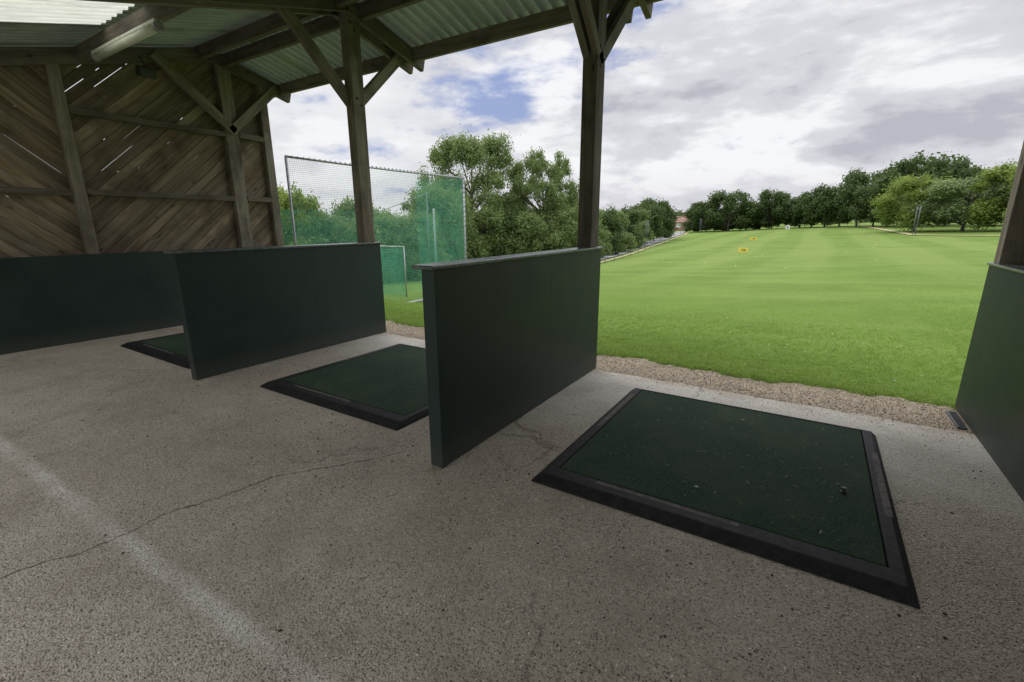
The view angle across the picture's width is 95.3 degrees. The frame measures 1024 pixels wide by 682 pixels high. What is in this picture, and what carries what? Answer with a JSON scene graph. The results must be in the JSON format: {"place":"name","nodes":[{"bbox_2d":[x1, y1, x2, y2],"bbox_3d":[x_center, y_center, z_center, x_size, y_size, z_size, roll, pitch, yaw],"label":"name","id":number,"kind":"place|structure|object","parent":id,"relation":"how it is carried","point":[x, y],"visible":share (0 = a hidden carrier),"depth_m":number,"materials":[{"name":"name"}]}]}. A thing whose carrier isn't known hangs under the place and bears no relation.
{"place":"outdoors","nodes":[
{"label":"outdoors","id":0,"kind":"place"},
{"bbox_2d":[0,325,1023,681],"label":"concrete floor","id":1,"kind":"structure","parent":0,"point":[348,605],"depth_m":2.16,"materials":[{"name":"grey concrete"}]},
{"bbox_2d":[121,333,190,368],"bbox_3d":[-3.737,-0.025,6.198,1.830,0.042,1.800,9,17,32],"label":"driving mat","id":2,"kind":"object","parent":1,"relation":"on","point":[172,349],"visible":0.3,"depth_m":5.71,"materials":[{"name":"green rubber"}]},
{"bbox_2d":[164,242,385,379],"bbox_3d":[-2.518,-0.484,5.510,0.161,1.259,2.522,9,17,32],"label":"bay divider","id":3,"kind":"object","parent":1,"relation":"on","point":[241,308],"visible":0.99,"depth_m":5.18,"materials":[{"name":"green paint"}]},
{"bbox_2d":[260,344,428,430],"bbox_3d":[-1.147,0.346,4.687,1.830,0.042,1.790,9,17,32],"label":"driving mat","id":4,"kind":"object","parent":1,"relation":"on","point":[351,380],"visible":0.69,"depth_m":4.34,"materials":[{"name":"green carpet"}]},
{"bbox_2d":[412,246,602,468],"bbox_3d":[0.169,-0.074,3.820,0.161,1.269,2.517,9,17,32],"label":"bay divider","id":5,"kind":"object","parent":1,"relation":"on","point":[510,339],"visible":0.98,"depth_m":3.33,"materials":[{"name":"green paint"}]},
{"bbox_2d":[0,0,1023,501],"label":"driving range shelter","id":6,"kind":"object","parent":1,"relation":"on","point":[88,238],"visible":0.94,"depth_m":5.96,"materials":[{"name":"wood"}]},
{"bbox_2d":[91,18,163,61],"bbox_3d":[-4.262,-3.288,5.135,1.700,0.105,0.092,9,17,32],"label":"strip light","id":7,"kind":"object","parent":6,"relation":"attached to","point":[147,29],"visible":1,"depth_m":5.02,"materials":[{"name":"white plastic"}]},
{"bbox_2d":[135,55,156,79],"bbox_3d":[-4.977,-3.716,6.318,0.219,0.306,0.200,9,17,32],"label":"flood light","id":8,"kind":"object","parent":6,"relation":"attached to","point":[146,72],"visible":1,"depth_m":6.28,"materials":[{"name":"metal"}]},
{"bbox_2d":[12,351,1023,681],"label":"soil crumbs","id":9,"kind":"object","parent":1,"relation":"on","point":[538,543],"visible":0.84,"depth_m":2.34,"materials":[{"name":"brown"}]},
{"bbox_2d":[531,388,919,608],"bbox_3d":[1.363,0.728,3.066,1.795,0.073,1.830,9,17,32],"label":"driving mat","id":10,"kind":"object","parent":1,"relation":"on","point":[847,519],"visible":1,"depth_m":2.71,"materials":[{"name":"green carpet"}]},
{"bbox_2d":[0,0,1023,221],"label":"sky","id":11,"kind":"structure","parent":0,"point":[702,97],"materials":[{"name":"white"}]},
{"bbox_2d":[140,363,1013,675],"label":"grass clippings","id":12,"kind":"object","parent":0,"point":[684,495],"depth_m":2.63,"materials":[{"name":"green plant"}]},
{"bbox_2d":[601,231,685,259],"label":"path","id":13,"kind":"structure","parent":0,"point":[654,241],"depth_m":67.79,"materials":[{"name":"grey gravel"}]},
{"bbox_2d":[327,220,1003,410],"bbox_3d":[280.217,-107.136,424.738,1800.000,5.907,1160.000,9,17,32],"label":"ground","id":14,"kind":"structure","parent":0,"point":[950,252],"depth_m":13.25,"materials":[{"name":"green plant"}]},
{"bbox_2d":[277,181,325,245],"bbox_3d":[-10.099,-4.713,21.500,3.037,5.029,3.568,-2,14,-8],"label":"tree","id":15,"kind":"object","parent":14,"relation":"on","point":[283,196],"visible":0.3,"depth_m":20.45,"materials":[{"name":"green plant"}]},
{"bbox_2d":[283,211,352,244],"bbox_3d":[-9.118,-4.561,22.905,3.998,4.013,4.239,9,17,32],"label":"bush","id":16,"kind":"object","parent":14,"relation":"on","point":[313,231],"visible":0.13,"depth_m":21.67,"materials":[{"name":"green plant"}]},
{"bbox_2d":[315,209,357,243],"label":"bush","id":17,"kind":"object","parent":14,"relation":"on","point":[342,236],"visible":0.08,"depth_m":22.07,"materials":[{"name":"green plant"}]},
{"bbox_2d":[328,194,378,240],"bbox_3d":[-8.354,-5.445,25.049,3.150,4.960,3.168,-3,14,-11],"label":"tree","id":18,"kind":"object","parent":14,"relation":"on","point":[349,204],"visible":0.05,"depth_m":24.02,"materials":[{"name":"green plant"}]},
{"bbox_2d":[280,155,466,301],"bbox_3d":[-3.235,-2.575,12.381,3.335,3.352,7.602,9,17,32],"label":"practice net","id":19,"kind":"object","parent":14,"relation":"on","point":[440,248],"visible":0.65,"depth_m":11.20,"materials":[{"name":"fabric"}]},
{"bbox_2d":[338,209,415,282],"bbox_3d":[-6.705,-4.512,22.600,3.974,3.913,4.238,9,17,32],"label":"bush","id":20,"kind":"object","parent":14,"relation":"on","point":[393,238],"visible":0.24,"depth_m":21.84,"materials":[{"name":"green plant"}]},
{"bbox_2d":[357,207,426,280],"bbox_3d":[-6.319,-4.986,24.614,4.123,4.076,3.998,2,14,9],"label":"bush","id":21,"kind":"object","parent":14,"relation":"on","point":[424,260],"visible":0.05,"depth_m":24.01,"materials":[{"name":"green plant"}]},
{"bbox_2d":[380,245,407,296],"bbox_3d":[-4.184,-2.330,15.498,1.782,1.640,0.110,9,17,32],"label":"target goal","id":22,"kind":"object","parent":14,"relation":"on","point":[396,265],"visible":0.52,"depth_m":15.27,"materials":[{"name":"fabric"}]},
{"bbox_2d":[374,193,436,261],"bbox_3d":[-4.268,-3.583,17.002,3.362,3.450,0.110,5,15,20],"label":"net pole frame","id":23,"kind":"object","parent":14,"relation":"on","point":[427,221],"visible":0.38,"depth_m":16.38,"materials":[{"name":"grey metal"}]},
{"bbox_2d":[382,207,451,280],"bbox_3d":[-5.120,-4.890,23.977,3.985,4.038,4.258,9,17,32],"label":"bush","id":24,"kind":"object","parent":14,"relation":"on","point":[411,224],"visible":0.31,"depth_m":22.91,"materials":[{"name":"green plant"}]},
{"bbox_2d":[396,180,469,253],"bbox_3d":[-4.952,-6.561,27.868,4.642,5.894,4.475,9,17,32],"label":"tree","id":25,"kind":"object","parent":14,"relation":"on","point":[414,203],"visible":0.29,"depth_m":26.95,"materials":[{"name":"green plant"}]},
{"bbox_2d":[405,175,479,260],"bbox_3d":[-4.484,-7.169,29.747,4.456,6.301,4.430,1,14,4],"label":"tree","id":26,"kind":"object","parent":14,"relation":"on","point":[469,232],"visible":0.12,"depth_m":29.07,"materials":[{"name":"green plant"}]},
{"bbox_2d":[446,208,493,258],"bbox_3d":[-3.348,-7.508,34.000,5.111,4.931,5.053,9,17,32],"label":"bush","id":27,"kind":"object","parent":14,"relation":"on","point":[472,251],"visible":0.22,"depth_m":32.94,"materials":[{"name":"green plant"}]},
{"bbox_2d":[412,124,529,241],"bbox_3d":[-3.218,-10.749,36.370,8.556,10.901,8.847,9,17,32],"label":"tree","id":28,"kind":"object","parent":14,"relation":"on","point":[446,153],"visible":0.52,"depth_m":34.58,"materials":[{"name":"green plant"}]},
{"bbox_2d":[465,204,516,257],"bbox_3d":[-1.868,-7.560,34.256,5.282,4.831,4.932,9,17,32],"label":"bush","id":29,"kind":"object","parent":14,"relation":"on","point":[494,220],"visible":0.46,"depth_m":32.90,"materials":[{"name":"green plant"}]},
{"bbox_2d":[480,203,521,256],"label":"bush","id":30,"kind":"object","parent":14,"relation":"on","point":[510,225],"visible":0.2,"depth_m":33.84,"materials":[{"name":"green plant"}]},
{"bbox_2d":[478,194,530,210],"bbox_3d":[-0.466,-9.439,38.979,4.929,6.482,4.988,9,17,32],"label":"tree","id":31,"kind":"object","parent":14,"relation":"on","point":[512,204],"visible":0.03,"depth_m":37.81,"materials":[{"name":"green plant"}]},
{"bbox_2d":[498,210,549,255],"bbox_3d":[0.712,-7.751,35.357,4.872,4.463,5.213,-6,15,-20],"label":"bush","id":32,"kind":"object","parent":14,"relation":"on","point":[522,231],"visible":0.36,"depth_m":33.53,"materials":[{"name":"green plant"}]},
{"bbox_2d":[504,146,578,233],"bbox_3d":[2.568,-10.550,37.282,6.208,9.597,6.572,-5,15,-18],"label":"tree","id":33,"kind":"object","parent":14,"relation":"on","point":[553,187],"visible":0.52,"depth_m":35.73,"materials":[{"name":"green plant"}]},
{"bbox_2d":[511,209,573,253],"bbox_3d":[2.006,-7.645,34.918,5.154,4.384,4.997,-4,15,-15],"label":"bush","id":34,"kind":"object","parent":14,"relation":"on","point":[551,225],"visible":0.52,"depth_m":33.61,"materials":[{"name":"green plant"}]},
{"bbox_2d":[538,202,578,250],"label":"bush","id":35,"kind":"object","parent":14,"relation":"on","point":[566,217],"visible":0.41,"depth_m":34.44,"materials":[{"name":"green plant"}]},
{"bbox_2d":[551,195,605,247],"bbox_3d":[4.924,-9.130,37.605,4.332,6.026,4.357,-6,15,-22],"label":"tree","id":36,"kind":"object","parent":14,"relation":"on","point":[575,204],"visible":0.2,"depth_m":36.26,"materials":[{"name":"green plant"}]},
{"bbox_2d":[598,210,615,257],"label":"bush","id":37,"kind":"object","parent":14,"relation":"on","point":[606,249],"visible":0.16,"depth_m":39.97,"materials":[{"name":"green plant"}]},
{"bbox_2d":[599,203,626,255],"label":"bush","id":38,"kind":"object","parent":14,"relation":"on","point":[612,223],"visible":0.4,"depth_m":43.91,"materials":[{"name":"green plant"}]},
{"bbox_2d":[599,208,640,251],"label":"bush","id":39,"kind":"object","parent":14,"relation":"on","point":[627,241],"visible":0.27,"depth_m":48.72,"materials":[{"name":"green plant"}]},
{"bbox_2d":[621,204,646,247],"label":"bush","id":40,"kind":"object","parent":14,"relation":"on","point":[635,216],"visible":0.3,"depth_m":54.11,"materials":[{"name":"green plant"}]},
{"bbox_2d":[622,207,654,243],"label":"bush","id":41,"kind":"object","parent":14,"relation":"on","point":[642,223],"visible":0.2,"depth_m":59.51,"materials":[{"name":"green plant"}]},
{"bbox_2d":[325,206,964,236],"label":"distant wood","id":42,"kind":"object","parent":14,"relation":"on","point":[834,222],"visible":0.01,"depth_m":131.92,"materials":[{"name":"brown plant"}]},
{"bbox_2d":[601,231,690,262],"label":"path verge","id":43,"kind":"structure","parent":14,"relation":"on","point":[642,249],"depth_m":50.37,"materials":[{"name":"beige plant"}]},
{"bbox_2d":[644,221,648,246],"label":"lattice mast","id":44,"kind":"object","parent":14,"relation":"on","point":[647,233],"visible":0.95,"depth_m":58.10,"materials":[{"name":"grey metal"}]},
{"bbox_2d":[627,201,667,238],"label":"tree","id":45,"kind":"object","parent":14,"relation":"on","point":[656,216],"visible":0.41,"depth_m":64.53,"materials":[{"name":"green plant"}]},
{"bbox_2d":[636,197,683,239],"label":"tree","id":46,"kind":"object","parent":14,"relation":"on","point":[671,218],"visible":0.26,"depth_m":71.28,"materials":[{"name":"green plant"}]},
{"bbox_2d":[656,202,675,238],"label":"bush","id":47,"kind":"object","parent":14,"relation":"on","point":[667,234],"visible":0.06,"depth_m":80.67,"materials":[{"name":"green plant"}]},
{"bbox_2d":[384,321,971,432],"bbox_3d":[-0.327,0.031,6.074,10.100,0.006,0.750,9,17,32],"label":"gravel strip","id":48,"kind":"object","parent":14,"relation":"on","point":[697,380],"visible":0.33,"depth_m":4.30,"materials":[{"name":"grey gravel"}]},
{"bbox_2d":[349,321,982,503],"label":"gravel stones","id":49,"kind":"object","parent":48,"relation":"on","point":[772,398],"visible":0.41,"depth_m":4.29,"materials":[{"name":"grey gravel"}]},
{"bbox_2d":[946,410,967,429],"bbox_3d":[3.467,0.619,3.640,0.060,0.026,0.380,9,17,32],"label":"drain grate","id":50,"kind":"object","parent":48,"relation":"on","point":[956,420],"visible":1,"depth_m":3.62,"materials":[{"name":"grey metal"}]},
{"bbox_2d":[673,215,688,230],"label":"house","id":51,"kind":"structure","parent":14,"relation":"on","point":[678,222],"depth_m":132.81,"materials":[{"name":"red brick"}]},
{"bbox_2d":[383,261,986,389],"bbox_3d":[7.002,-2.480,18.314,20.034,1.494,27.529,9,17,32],"label":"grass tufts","id":52,"kind":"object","parent":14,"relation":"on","point":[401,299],"visible":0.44,"depth_m":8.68,"materials":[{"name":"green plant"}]},
{"bbox_2d":[682,217,703,231],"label":"bush","id":53,"kind":"object","parent":14,"relation":"on","point":[687,226],"visible":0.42,"depth_m":108.35,"materials":[{"name":"green plant"}]},
{"bbox_2d":[682,200,720,231],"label":"tree","id":54,"kind":"object","parent":14,"relation":"on","point":[697,210],"visible":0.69,"depth_m":104.27,"materials":[{"name":"green plant"}]},
{"bbox_2d":[700,206,729,230],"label":"bush","id":55,"kind":"object","parent":14,"relation":"on","point":[722,226],"visible":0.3,"depth_m":107.29,"materials":[{"name":"green plant"}]},
{"bbox_2d":[703,189,757,230],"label":"tree","id":56,"kind":"object","parent":14,"relation":"on","point":[727,212],"visible":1,"depth_m":99.39,"materials":[{"name":"green plant"}]},
{"bbox_2d":[738,248,747,253],"bbox_3d":[18.390,-7.141,37.142,0.700,0.530,0.054,9,17,32],"label":"distance sign","id":57,"kind":"object","parent":14,"relation":"on","point":[744,250],"visible":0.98,"depth_m":37.10,"materials":[{"name":"yellow paint"}]},
{"bbox_2d":[726,207,764,229],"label":"bush","id":58,"kind":"object","parent":14,"relation":"on","point":[732,227],"visible":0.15,"depth_m":104.99,"materials":[{"name":"green plant"}]},
{"bbox_2d":[612,312,895,381],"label":"clover flowers","id":59,"kind":"object","parent":14,"relation":"on","point":[769,344],"visible":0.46,"depth_m":6.84,"materials":[{"name":"plant"}]},
{"bbox_2d":[748,199,773,228],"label":"tree","id":60,"kind":"object","parent":14,"relation":"on","point":[756,220],"visible":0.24,"depth_m":102.23,"materials":[{"name":"green plant"}]},
{"bbox_2d":[753,187,795,228],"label":"tree","id":61,"kind":"object","parent":14,"relation":"on","point":[777,199],"visible":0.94,"depth_m":98.22,"materials":[{"name":"green plant"}]},
{"bbox_2d":[767,196,802,226],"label":"tree","id":62,"kind":"object","parent":14,"relation":"on","point":[775,220],"visible":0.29,"depth_m":99.19,"materials":[{"name":"green plant"}]},
{"bbox_2d":[785,199,817,227],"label":"tree","id":63,"kind":"object","parent":14,"relation":"on","point":[790,221],"visible":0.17,"depth_m":97.25,"materials":[{"name":"green plant"}]},
{"bbox_2d":[791,191,831,226],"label":"tree","id":64,"kind":"object","parent":14,"relation":"on","point":[797,210],"visible":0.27,"depth_m":93.89,"materials":[{"name":"green plant"}]},
{"bbox_2d":[798,183,850,226],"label":"tree","id":65,"kind":"object","parent":14,"relation":"on","point":[812,204],"visible":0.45,"depth_m":90.11,"materials":[{"name":"green plant"}]},
{"bbox_2d":[815,183,854,226],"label":"tree","id":66,"kind":"object","parent":14,"relation":"on","point":[830,217],"visible":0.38,"depth_m":87.23,"materials":[{"name":"green plant"}]},
{"bbox_2d":[831,167,881,226],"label":"tree","id":67,"kind":"object","parent":14,"relation":"on","point":[853,180],"visible":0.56,"depth_m":81.42,"materials":[{"name":"green plant"}]},
{"bbox_2d":[844,186,897,226],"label":"tree","id":68,"kind":"object","parent":14,"relation":"on","point":[857,209],"visible":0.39,"depth_m":77.77,"materials":[{"name":"green plant"}]},
{"bbox_2d":[863,162,915,226],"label":"tree","id":69,"kind":"object","parent":14,"relation":"on","point":[872,216],"visible":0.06,"depth_m":75.87,"materials":[{"name":"green plant"}]},
{"bbox_2d":[864,172,963,231],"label":"tree","id":70,"kind":"object","parent":14,"relation":"on","point":[890,208],"visible":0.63,"depth_m":55.66,"materials":[{"name":"green plant"}]},
{"bbox_2d":[912,206,920,235],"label":"lattice mast","id":71,"kind":"object","parent":14,"relation":"on","point":[915,219],"visible":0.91,"depth_m":48.91,"materials":[{"name":"grey metal"}]},
{"bbox_2d":[867,150,972,223],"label":"tree","id":72,"kind":"object","parent":14,"relation":"on","point":[908,167],"visible":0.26,"depth_m":67.96,"materials":[{"name":"green plant"}]},
{"bbox_2d":[908,163,990,225],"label":"tree","id":73,"kind":"object","parent":14,"relation":"on","point":[968,172],"visible":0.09,"depth_m":63.59,"materials":[{"name":"green plant"}]},
{"bbox_2d":[903,176,1012,230],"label":"tree","id":74,"kind":"object","parent":14,"relation":"on","point":[949,212],"visible":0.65,"depth_m":50.85,"materials":[{"name":"green plant"}]},
{"bbox_2d":[961,166,995,225],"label":"tree","id":75,"kind":"object","parent":14,"relation":"on","point":[975,175],"depth_m":59.02,"materials":[{"name":"green plant"}]},
{"bbox_2d":[958,158,1017,229],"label":"tree","id":76,"kind":"object","parent":14,"relation":"on","point":[980,210],"visible":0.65,"depth_m":47.75,"materials":[{"name":"green plant"}]},
{"bbox_2d":[997,178,1012,209],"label":"tree","id":77,"kind":"object","parent":14,"relation":"on","point":[1003,196],"visible":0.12,"depth_m":46.00,"materials":[{"name":"green plant"}]},
{"bbox_2d":[863,226,999,235],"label":"bank verge","id":78,"kind":"structure","parent":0,"point":[917,234],"depth_m":54.75,"materials":[{"name":"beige plant"}]}
]}

